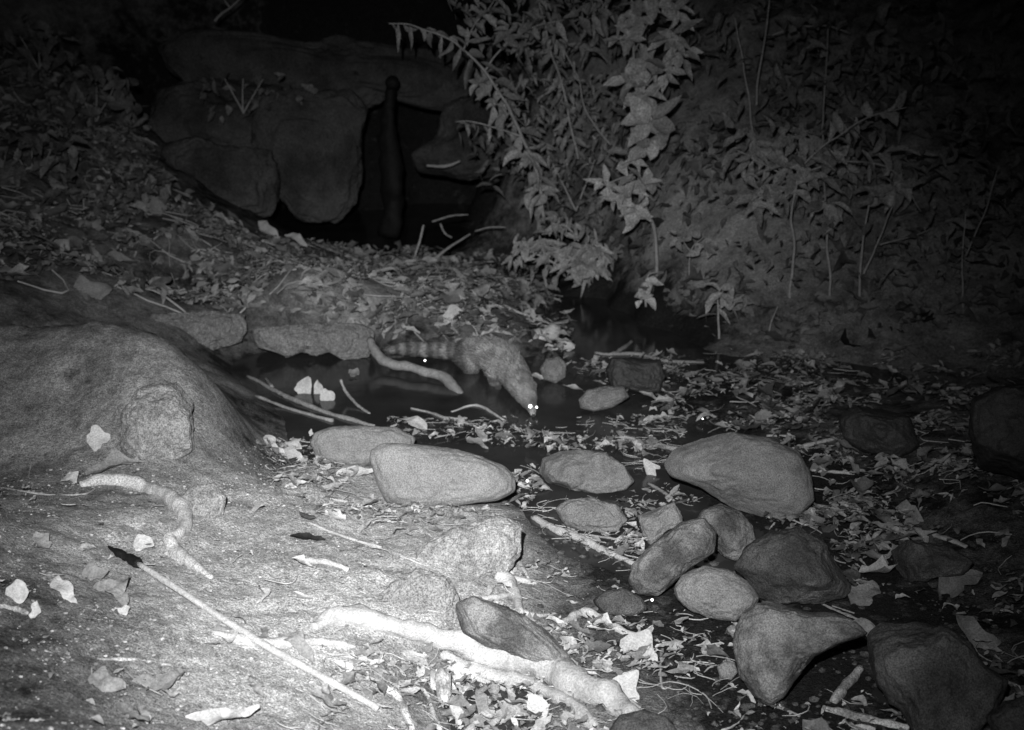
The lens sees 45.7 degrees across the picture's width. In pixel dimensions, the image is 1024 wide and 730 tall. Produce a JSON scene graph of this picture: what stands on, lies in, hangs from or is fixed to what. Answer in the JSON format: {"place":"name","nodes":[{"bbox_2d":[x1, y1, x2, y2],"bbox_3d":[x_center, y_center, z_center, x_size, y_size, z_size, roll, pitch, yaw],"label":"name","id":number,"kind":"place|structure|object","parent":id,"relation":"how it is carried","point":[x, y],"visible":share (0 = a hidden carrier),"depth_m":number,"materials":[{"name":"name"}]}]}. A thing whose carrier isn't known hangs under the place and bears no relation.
{"place":"outdoors","nodes":[
{"label":"outdoors","id":0,"kind":"place"},
{"bbox_2d":[0,0,1023,729],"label":"ground","id":1,"kind":"structure","parent":0,"point":[76,364],"depth_m":3.53,"materials":[{"name":"soil"}]},
{"bbox_2d":[5,579,28,603],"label":"dead leaf","id":2,"kind":"object","parent":1,"relation":"on","point":[17,591],"visible":1,"depth_m":1.90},
{"bbox_2d":[0,129,90,195],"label":"herb","id":3,"kind":"object","parent":1,"relation":"on","point":[38,145],"visible":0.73,"depth_m":4.92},
{"bbox_2d":[0,460,96,530],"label":"twig","id":4,"kind":"object","parent":1,"relation":"on","point":[31,492],"visible":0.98,"depth_m":2.54,"materials":[{"name":"grey wood"}]},
{"bbox_2d":[0,13,103,85],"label":"herb","id":5,"kind":"object","parent":1,"relation":"on","point":[36,32],"visible":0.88,"depth_m":5.97,"materials":[{"name":"plant"}]},
{"bbox_2d":[50,574,76,602],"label":"dead leaf","id":6,"kind":"object","parent":1,"relation":"on","point":[62,587],"visible":1,"depth_m":1.97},
{"bbox_2d":[34,67,147,141],"bbox_3d":[-2.068,-1.221,5.863,0.606,0.425,0.710,-5,16,-17],"label":"herb","id":7,"kind":"object","parent":1,"relation":"on","point":[119,91],"visible":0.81,"depth_m":5.70,"materials":[{"name":"plant"}]},
{"bbox_2d":[40,187,143,235],"bbox_3d":[-1.758,-0.599,4.990,0.564,0.294,0.591,0,15,0],"label":"herb","id":8,"kind":"object","parent":1,"relation":"on","point":[77,195],"visible":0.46,"depth_m":4.83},
{"bbox_2d":[74,275,112,299],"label":"dead leaf","id":9,"kind":"object","parent":1,"relation":"on","point":[98,290],"visible":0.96,"depth_m":4.06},
{"bbox_2d":[82,562,108,580],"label":"dead leaf","id":10,"kind":"object","parent":1,"relation":"on","point":[91,571],"visible":0.99,"depth_m":2.11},
{"bbox_2d":[87,425,109,450],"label":"dead leaf","id":11,"kind":"object","parent":1,"relation":"on","point":[97,436],"visible":1,"depth_m":2.80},
{"bbox_2d":[88,666,125,691],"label":"dead leaf","id":12,"kind":"object","parent":1,"relation":"on","point":[102,679],"visible":1,"depth_m":1.75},
{"bbox_2d":[93,574,130,595],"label":"dead leaf","id":13,"kind":"object","parent":1,"relation":"on","point":[100,586],"visible":0.88,"depth_m":2.06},
{"bbox_2d":[85,448,145,474],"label":"dead leaf","id":14,"kind":"object","parent":1,"relation":"on","point":[115,457],"visible":1,"depth_m":2.71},
{"bbox_2d":[103,587,128,605],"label":"dead leaf","id":15,"kind":"object","parent":1,"relation":"on","point":[120,595],"visible":1,"depth_m":2.01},
{"bbox_2d":[97,657,172,665],"bbox_3d":[-0.576,0.452,1.853,0.115,0.052,0.017,-11,19,-35],"label":"stick","id":16,"kind":"object","parent":1,"relation":"on","point":[125,659],"visible":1,"depth_m":1.85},
{"bbox_2d":[103,161,180,204],"bbox_3d":[-1.659,-0.761,5.427,0.349,0.268,0.729,-3,16,-12],"label":"herb","id":17,"kind":"object","parent":1,"relation":"on","point":[164,180],"visible":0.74,"depth_m":5.20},
{"bbox_2d":[133,534,153,550],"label":"dead leaf","id":18,"kind":"object","parent":1,"relation":"on","point":[140,541],"visible":1,"depth_m":2.30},
{"bbox_2d":[78,473,213,578],"bbox_3d":[-0.695,0.308,2.449,0.136,0.058,0.568,-13,20,-40],"label":"root","id":19,"kind":"object","parent":1,"relation":"on","point":[175,501],"visible":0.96,"depth_m":2.47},
{"bbox_2d":[136,196,166,215],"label":"dead leaf","id":20,"kind":"object","parent":1,"relation":"on","point":[154,204],"visible":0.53,"depth_m":5.13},
{"bbox_2d":[132,673,179,691],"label":"dead leaf","id":21,"kind":"object","parent":1,"relation":"on","point":[152,683],"visible":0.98,"depth_m":1.81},
{"bbox_2d":[119,378,194,459],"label":"boulder","id":22,"kind":"object","parent":1,"relation":"on","point":[156,418],"visible":0.91,"depth_m":2.74,"materials":[{"name":"stone"}]},
{"bbox_2d":[182,483,225,516],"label":"bank stone","id":23,"kind":"object","parent":1,"relation":"on","point":[206,499],"visible":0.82,"depth_m":2.49,"materials":[{"name":"stone"}]},
{"bbox_2d":[144,78,283,146],"bbox_3d":[-1.575,-1.325,6.589,0.830,0.448,0.432,-3,16,-10],"label":"boulder","id":24,"kind":"object","parent":1,"relation":"on","point":[179,110],"visible":0.48,"depth_m":6.41,"materials":[{"name":"stone"}]},
{"bbox_2d":[161,136,280,216],"bbox_3d":[-1.480,-0.931,6.170,0.608,0.457,0.298,-5,16,-17],"label":"boulder","id":25,"kind":"object","parent":1,"relation":"on","point":[247,178],"visible":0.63,"depth_m":6.07,"materials":[{"name":"stone"}]},
{"bbox_2d":[185,705,259,725],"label":"dead leaf","id":26,"kind":"object","parent":1,"relation":"on","point":[209,717],"visible":1,"depth_m":1.78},
{"bbox_2d":[108,546,379,710],"bbox_3d":[-0.489,0.447,2.077,0.638,0.135,0.049,10,18,32],"label":"long stick","id":27,"kind":"object","parent":1,"relation":"on","point":[133,560],"visible":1,"depth_m":2.02,"materials":[{"name":"white wood"}]},
{"bbox_2d":[0,439,524,729],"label":"gravel","id":28,"kind":"structure","parent":1,"relation":"on","point":[127,648],"depth_m":2.28,"materials":[{"name":"gravel"}]},
{"bbox_2d":[211,630,355,648],"bbox_3d":[-0.380,0.464,2.033,0.237,0.065,0.044,-4,16,-13],"label":"dead leaf","id":29,"kind":"object","parent":1,"relation":"on","point":[246,642],"visible":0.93,"depth_m":2.03,"materials":[{"name":"plant"}]},
{"bbox_2d":[0,41,575,357],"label":"leaf litter","id":30,"kind":"object","parent":1,"relation":"on","point":[339,271],"visible":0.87,"depth_m":4.70,"materials":[{"name":"plant"}]},
{"bbox_2d":[439,304,461,322],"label":"dead leaf","id":31,"kind":"object","parent":30,"relation":"on","point":[450,312],"visible":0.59,"depth_m":4.37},
{"bbox_2d":[432,214,470,257],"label":"twig","id":32,"kind":"object","parent":30,"relation":"on","point":[448,247],"visible":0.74,"depth_m":5.74,"materials":[{"name":"grey wood"}]},
{"bbox_2d":[528,323,561,340],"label":"dead leaf","id":33,"kind":"object","parent":30,"relation":"on","point":[552,329],"visible":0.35,"depth_m":4.37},
{"bbox_2d":[280,445,303,463],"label":"dead leaf","id":34,"kind":"object","parent":1,"relation":"on","point":[291,451],"visible":0.58,"depth_m":3.18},
{"bbox_2d":[278,631,313,663],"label":"dead leaf","id":35,"kind":"object","parent":1,"relation":"on","point":[296,639],"visible":1,"depth_m":2.03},
{"bbox_2d":[251,88,367,223],"bbox_3d":[-1.083,-1.120,6.533,0.631,0.724,0.472,0,15,0],"label":"boulder","id":36,"kind":"object","parent":1,"relation":"on","point":[313,143],"visible":0.84,"depth_m":6.39,"materials":[{"name":"stone"}]},
{"bbox_2d":[200,72,317,122],"bbox_3d":[-1.329,-1.378,6.360,0.654,0.313,0.600,0,15,0],"label":"herb","id":37,"kind":"object","parent":36,"relation":"on","point":[254,101],"visible":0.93,"depth_m":6.24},
{"bbox_2d":[305,557,349,570],"bbox_3d":[-0.355,0.382,2.340,0.097,0.018,0.017,6,17,22],"label":"stick","id":38,"kind":"object","parent":1,"relation":"on","point":[326,561],"visible":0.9,"depth_m":2.34,"materials":[{"name":"white wood"}]},
{"bbox_2d":[156,29,509,110],"bbox_3d":[-0.968,-1.640,6.819,1.985,0.468,0.327,-2,16,-7],"label":"boulder","id":39,"kind":"object","parent":1,"relation":"on","point":[428,78],"visible":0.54,"depth_m":6.68,"materials":[{"name":"stone"}]},
{"bbox_2d":[308,522,381,547],"bbox_3d":[-0.326,0.350,2.554,0.194,0.032,0.087,9,18,31],"label":"stick","id":40,"kind":"object","parent":1,"relation":"on","point":[347,537],"visible":0.97,"depth_m":2.53,"materials":[{"name":"grey wood"}]},
{"bbox_2d":[336,466,372,476],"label":"dead leaf","id":41,"kind":"object","parent":1,"relation":"on","point":[361,471],"visible":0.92,"depth_m":2.97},
{"bbox_2d":[311,425,414,464],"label":"river rock","id":42,"kind":"object","parent":1,"relation":"on","point":[350,444],"visible":0.72,"depth_m":3.13,"materials":[{"name":"stone"}]},
{"bbox_2d":[368,676,414,729],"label":"stick","id":43,"kind":"object","parent":1,"relation":"on","point":[400,699],"visible":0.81,"depth_m":1.99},
{"bbox_2d":[378,567,459,619],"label":"bank stone","id":44,"kind":"object","parent":1,"relation":"on","point":[418,591],"visible":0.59,"depth_m":2.23,"materials":[{"name":"stone"}]},
{"bbox_2d":[370,443,515,506],"bbox_3d":[-0.160,0.253,2.802,0.337,0.151,0.133,0,15,0],"label":"river rock","id":45,"kind":"object","parent":1,"relation":"on","point":[424,474],"visible":0.97,"depth_m":2.75,"materials":[{"name":"stone"}]},
{"bbox_2d":[435,666,451,705],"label":"dead leaf","id":46,"kind":"object","parent":1,"relation":"on","point":[443,683],"visible":1,"depth_m":2.04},
{"bbox_2d":[0,411,905,729],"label":"leaf litter","id":47,"kind":"object","parent":1,"relation":"on","point":[508,705],"visible":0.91,"depth_m":2.20,"materials":[{"name":"plant"}]},
{"bbox_2d":[475,688,491,720],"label":"dead leaf","id":48,"kind":"object","parent":47,"relation":"on","point":[481,701],"visible":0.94,"depth_m":2.03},
{"bbox_2d":[415,515,522,577],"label":"bank stone","id":49,"kind":"object","parent":1,"relation":"on","point":[489,547],"visible":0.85,"depth_m":2.41,"materials":[{"name":"stone"}]},
{"bbox_2d":[410,84,533,180],"bbox_3d":[-0.174,-1.280,6.698,0.771,0.517,0.364,0,15,0],"label":"boulder","id":50,"kind":"object","parent":1,"relation":"on","point":[444,146],"visible":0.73,"depth_m":6.58,"materials":[{"name":"stone"}]},
{"bbox_2d":[309,603,641,728],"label":"root","id":51,"kind":"object","parent":1,"relation":"on","point":[563,675],"visible":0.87,"depth_m":2.13,"materials":[{"name":"white wood"}]},
{"bbox_2d":[456,596,569,661],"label":"river rock","id":52,"kind":"object","parent":51,"relation":"on","point":[489,624],"visible":0.96,"depth_m":2.13,"materials":[{"name":"stone"}]},
{"bbox_2d":[389,0,629,235],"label":"shrub","id":53,"kind":"object","parent":1,"relation":"on","point":[485,82],"visible":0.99,"depth_m":5.18,"materials":[{"name":"grey plant"}]},
{"bbox_2d":[481,558,556,616],"bbox_3d":[0.014,0.434,2.427,0.148,0.048,0.278,0,15,0],"label":"root","id":54,"kind":"object","parent":1,"relation":"on","point":[517,598],"visible":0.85,"depth_m":2.37,"materials":[{"name":"white wood"}]},
{"bbox_2d":[527,694,548,717],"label":"dead leaf","id":55,"kind":"object","parent":1,"relation":"on","point":[536,703],"visible":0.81,"depth_m":2.02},
{"bbox_2d":[501,211,617,298],"bbox_3d":[0.198,-0.440,5.067,0.494,0.405,0.445,0,15,0],"label":"shrub","id":56,"kind":"object","parent":1,"relation":"on","point":[586,265],"visible":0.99,"depth_m":4.99,"materials":[{"name":"grey plant"}]},
{"bbox_2d":[456,0,700,236],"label":"shrub","id":57,"kind":"object","parent":1,"relation":"on","point":[567,171],"visible":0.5,"depth_m":5.42,"materials":[{"name":"plant"}]},
{"bbox_2d":[555,607,635,634],"bbox_3d":[0.162,0.490,2.314,0.171,0.026,0.106,0,15,0],"label":"root","id":58,"kind":"object","parent":1,"relation":"on","point":[575,614],"visible":0.66,"depth_m":2.32,"materials":[{"name":"white wood"}]},
{"bbox_2d":[593,588,646,616],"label":"pebble","id":59,"kind":"object","parent":1,"relation":"on","point":[621,601],"visible":0.98,"depth_m":2.34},
{"bbox_2d":[613,669,638,702],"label":"dead leaf","id":60,"kind":"object","parent":1,"relation":"on","point":[627,682],"visible":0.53,"depth_m":2.06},
{"bbox_2d":[619,629,657,660],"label":"dead leaf","id":61,"kind":"object","parent":1,"relation":"on","point":[642,638],"visible":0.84,"depth_m":2.20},
{"bbox_2d":[609,709,676,729],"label":"river rock","id":62,"kind":"object","parent":1,"relation":"on","point":[644,719],"visible":1,"depth_m":1.88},
{"bbox_2d":[584,0,703,275],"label":"shrub","id":63,"kind":"object","parent":1,"relation":"on","point":[644,108],"visible":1,"depth_m":4.67,"materials":[{"name":"grey plant"}]},
{"bbox_2d":[635,272,663,310],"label":"leaf","id":64,"kind":"object","parent":1,"relation":"on","point":[644,291],"visible":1,"depth_m":4.64,"materials":[{"name":"grey plant"}]},
{"bbox_2d":[628,518,716,596],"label":"river rock","id":65,"kind":"object","parent":1,"relation":"on","point":[663,563],"visible":0.97,"depth_m":2.39,"materials":[{"name":"stone"}]},
{"bbox_2d":[668,230,718,274],"bbox_3d":[0.696,-0.421,4.583,0.138,0.197,0.179,-10,18,-31],"label":"sapling","id":66,"kind":"object","parent":1,"relation":"on","point":[707,245],"visible":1,"depth_m":4.55,"materials":[{"name":"grey plant"}]},
{"bbox_2d":[674,565,758,621],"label":"river rock","id":67,"kind":"object","parent":1,"relation":"on","point":[711,592],"visible":0.98,"depth_m":2.29,"materials":[{"name":"stone"}]},
{"bbox_2d":[696,282,753,338],"bbox_3d":[0.764,-0.188,4.326,0.214,0.209,0.096,0,15,0],"label":"sapling","id":68,"kind":"object","parent":1,"relation":"on","point":[726,300],"visible":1,"depth_m":4.31,"materials":[{"name":"grey plant"}]},
{"bbox_2d":[717,660,737,679],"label":"pebble","id":69,"kind":"object","parent":1,"relation":"on","point":[726,669],"visible":0.97,"depth_m":2.12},
{"bbox_2d":[664,432,814,516],"bbox_3d":[0.530,0.255,2.848,0.346,0.191,0.150,2,16,7],"label":"river rock","id":70,"kind":"object","parent":1,"relation":"on","point":[755,475],"visible":1,"depth_m":2.79,"materials":[{"name":"stone"}]},
{"bbox_2d":[469,472,1023,729],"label":"leaf litter","id":71,"kind":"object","parent":1,"relation":"on","point":[745,707],"depth_m":2.29,"materials":[{"name":"plant"}]},
{"bbox_2d":[734,0,776,131],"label":"sapling","id":72,"kind":"object","parent":1,"relation":"on","point":[758,74],"visible":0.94,"depth_m":4.85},
{"bbox_2d":[559,0,1023,349],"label":"undergrowth","id":73,"kind":"object","parent":1,"relation":"on","point":[997,145],"visible":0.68,"depth_m":4.69,"materials":[{"name":"plant"}]},
{"bbox_2d":[566,338,1023,723],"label":"leaf litter","id":74,"kind":"object","parent":1,"relation":"on","point":[910,513],"visible":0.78,"depth_m":3.30,"materials":[{"name":"plant"}]},
{"bbox_2d":[733,601,866,705],"bbox_3d":[0.474,0.485,2.030,0.215,0.163,0.133,6,17,21],"label":"river rock","id":75,"kind":"object","parent":1,"relation":"on","point":[778,647],"visible":1,"depth_m":2.00,"materials":[{"name":"stone"}]},
{"bbox_2d":[577,347,1023,662],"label":"plant debris","id":76,"kind":"object","parent":1,"relation":"on","point":[794,520],"visible":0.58,"depth_m":3.04,"materials":[{"name":"grey plant"}]},
{"bbox_2d":[802,26,841,295],"bbox_3d":[1.162,-0.762,4.547,0.148,0.985,0.650,1,15,4],"label":"sapling","id":77,"kind":"object","parent":1,"relation":"on","point":[826,84],"visible":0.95,"depth_m":4.55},
{"bbox_2d":[721,90,926,297],"bbox_3d":[1.115,-0.591,4.505,0.767,0.852,0.529,0,15,0],"label":"shrub","id":78,"kind":"object","parent":1,"relation":"on","point":[826,157],"visible":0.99,"depth_m":4.34,"materials":[{"name":"grey plant"}]},
{"bbox_2d":[829,664,863,703],"bbox_3d":[0.580,0.554,2.108,0.020,0.023,0.138,10,18,33],"label":"stick","id":79,"kind":"object","parent":1,"relation":"on","point":[845,685],"visible":1,"depth_m":2.10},
{"bbox_2d":[752,2,945,124],"bbox_3d":[1.354,-1.203,4.857,0.757,0.474,0.433,0,15,0],"label":"sapling","id":80,"kind":"object","parent":1,"relation":"on","point":[791,92],"visible":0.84,"depth_m":4.85,"materials":[{"name":"plant"}]},
{"bbox_2d":[848,580,880,605],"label":"dead leaf","id":81,"kind":"object","parent":1,"relation":"on","point":[861,595],"visible":0.96,"depth_m":2.43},
{"bbox_2d":[854,618,874,639],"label":"dead leaf","id":82,"kind":"object","parent":1,"relation":"on","point":[867,625],"visible":0.15,"depth_m":2.20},
{"bbox_2d":[825,706,908,729],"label":"stick","id":83,"kind":"object","parent":1,"relation":"on","point":[855,715],"visible":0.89,"depth_m":2.00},
{"bbox_2d":[838,406,919,456],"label":"river rock","id":84,"kind":"object","parent":1,"relation":"on","point":[872,431],"visible":0.95,"depth_m":3.11,"materials":[{"name":"stone"}]},
{"bbox_2d":[847,185,929,296],"bbox_3d":[1.341,-0.453,4.395,0.354,0.416,0.136,-6,17,-21],"label":"sapling","id":85,"kind":"object","parent":1,"relation":"on","point":[865,229],"visible":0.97,"depth_m":4.33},
{"bbox_2d":[891,540,973,581],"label":"river rock","id":86,"kind":"object","parent":1,"relation":"on","point":[914,561],"visible":0.99,"depth_m":2.46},
{"bbox_2d":[867,622,1007,729],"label":"river rock","id":87,"kind":"object","parent":1,"relation":"on","point":[930,677],"visible":1,"depth_m":1.93,"materials":[{"name":"stone"}]},
{"bbox_2d":[913,527,967,547],"bbox_3d":[0.935,0.377,2.679,0.029,0.025,0.166,-9,18,-30],"label":"wood strip","id":88,"kind":"object","parent":1,"relation":"on","point":[945,537],"visible":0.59,"depth_m":2.65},
{"bbox_2d":[938,569,982,597],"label":"dead leaf","id":89,"kind":"object","parent":1,"relation":"on","point":[953,587],"visible":0.82,"depth_m":2.46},
{"bbox_2d":[903,51,1023,310],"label":"shrub","id":90,"kind":"object","parent":1,"relation":"on","point":[970,111],"visible":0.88,"depth_m":4.36,"materials":[{"name":"plant"}]},
{"bbox_2d":[955,614,1000,647],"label":"dead leaf","id":91,"kind":"object","parent":1,"relation":"on","point":[970,627],"visible":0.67,"depth_m":2.24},
{"bbox_2d":[968,383,1023,478],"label":"river rock","id":92,"kind":"object","parent":1,"relation":"on","point":[996,428],"visible":1,"depth_m":2.77,"materials":[{"name":"stone"}]},
{"bbox_2d":[986,695,1023,729],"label":"river rock","id":93,"kind":"object","parent":1,"relation":"on","point":[1006,715],"visible":1,"depth_m":1.87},
{"bbox_2d":[230,203,915,729],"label":"water","id":94,"kind":"structure","parent":0,"point":[376,389],"depth_m":3.81,"materials":[{"name":"liquid"}]},
{"bbox_2d":[150,310,247,349],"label":"ledge rock","id":95,"kind":"object","parent":94,"relation":"on","point":[213,330],"visible":0.58,"depth_m":4.14,"materials":[{"name":"stone"}]},
{"bbox_2d":[294,376,311,393],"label":"dead leaf","id":96,"kind":"object","parent":94,"relation":"on","point":[304,385],"visible":0.82,"depth_m":3.82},
{"bbox_2d":[245,374,375,425],"bbox_3d":[-0.679,0.109,3.720,0.153,0.029,0.724,-12,20,-38],"label":"stick","id":97,"kind":"object","parent":94,"relation":"on","point":[269,386],"visible":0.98,"depth_m":3.67,"materials":[{"name":"grey wood"}]},
{"bbox_2d":[253,322,374,359],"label":"ledge rock","id":98,"kind":"object","parent":94,"relation":"on","point":[344,341],"visible":0.97,"depth_m":4.20,"materials":[{"name":"stone"}]},
{"bbox_2d":[377,75,403,237],"bbox_3d":[-0.635,-1.072,6.292,0.152,0.831,0.143,0,15,0],"label":"stump","id":99,"kind":"object","parent":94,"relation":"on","point":[391,166],"visible":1,"depth_m":6.27,"materials":[{"name":"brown wood"}]},
{"bbox_2d":[392,416,426,431],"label":"dead leaf","id":100,"kind":"object","parent":94,"relation":"on","point":[417,422],"visible":0.95,"depth_m":3.49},
{"bbox_2d":[366,337,462,393],"bbox_3d":[-0.276,0.028,3.932,0.108,0.127,0.644,-11,19,-36],"label":"branch","id":101,"kind":"object","parent":94,"relation":"on","point":[447,380],"visible":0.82,"depth_m":3.98,"materials":[{"name":"grey wood"}]},
{"bbox_2d":[382,334,537,417],"bbox_3d":[-0.086,0.005,3.953,0.293,0.182,0.812,-13,20,-38],"label":"raccoon","id":102,"kind":"object","parent":94,"relation":"on","point":[498,361],"visible":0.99,"depth_m":3.94,"materials":[{"name":"fur"}]},
{"bbox_2d":[540,356,566,382],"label":"river rock","id":103,"kind":"object","parent":94,"relation":"on","point":[553,369],"visible":1,"depth_m":3.92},
{"bbox_2d":[530,515,634,564],"bbox_3d":[0.150,0.389,2.712,0.029,0.024,0.336,-13,20,-38],"label":"stick","id":104,"kind":"object","parent":94,"relation":"on","point":[590,542],"visible":0.94,"depth_m":2.71,"materials":[{"name":"grey wood"}]},
{"bbox_2d":[539,449,633,493],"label":"river rock","id":105,"kind":"object","parent":94,"relation":"on","point":[589,471],"visible":1,"depth_m":2.96,"materials":[{"name":"stone"}]},
{"bbox_2d":[556,496,626,532],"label":"river rock","id":106,"kind":"object","parent":94,"relation":"on","point":[591,513],"visible":0.97,"depth_m":2.73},
{"bbox_2d":[578,386,628,411],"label":"river rock","id":107,"kind":"object","parent":94,"relation":"on","point":[601,398],"visible":1,"depth_m":3.61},
{"bbox_2d":[605,357,664,394],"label":"river rock","id":108,"kind":"object","parent":94,"relation":"on","point":[635,375],"visible":0.86,"depth_m":3.77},
{"bbox_2d":[594,340,703,362],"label":"twig","id":109,"kind":"object","parent":94,"relation":"on","point":[619,350],"visible":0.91,"depth_m":4.26,"materials":[{"name":"grey wood"}]},
{"bbox_2d":[643,458,659,475],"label":"dead leaf","id":110,"kind":"object","parent":94,"relation":"on","point":[650,467],"visible":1,"depth_m":3.12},
{"bbox_2d":[638,502,682,544],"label":"river rock","id":111,"kind":"object","parent":94,"relation":"on","point":[657,523],"visible":0.91,"depth_m":2.69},
{"bbox_2d":[697,503,755,560],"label":"river rock","id":112,"kind":"object","parent":94,"relation":"on","point":[734,528],"visible":0.7,"depth_m":2.57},
{"bbox_2d":[733,526,850,603],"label":"river rock","id":113,"kind":"object","parent":94,"relation":"on","point":[798,564],"visible":0.98,"depth_m":2.37,"materials":[{"name":"stone"}]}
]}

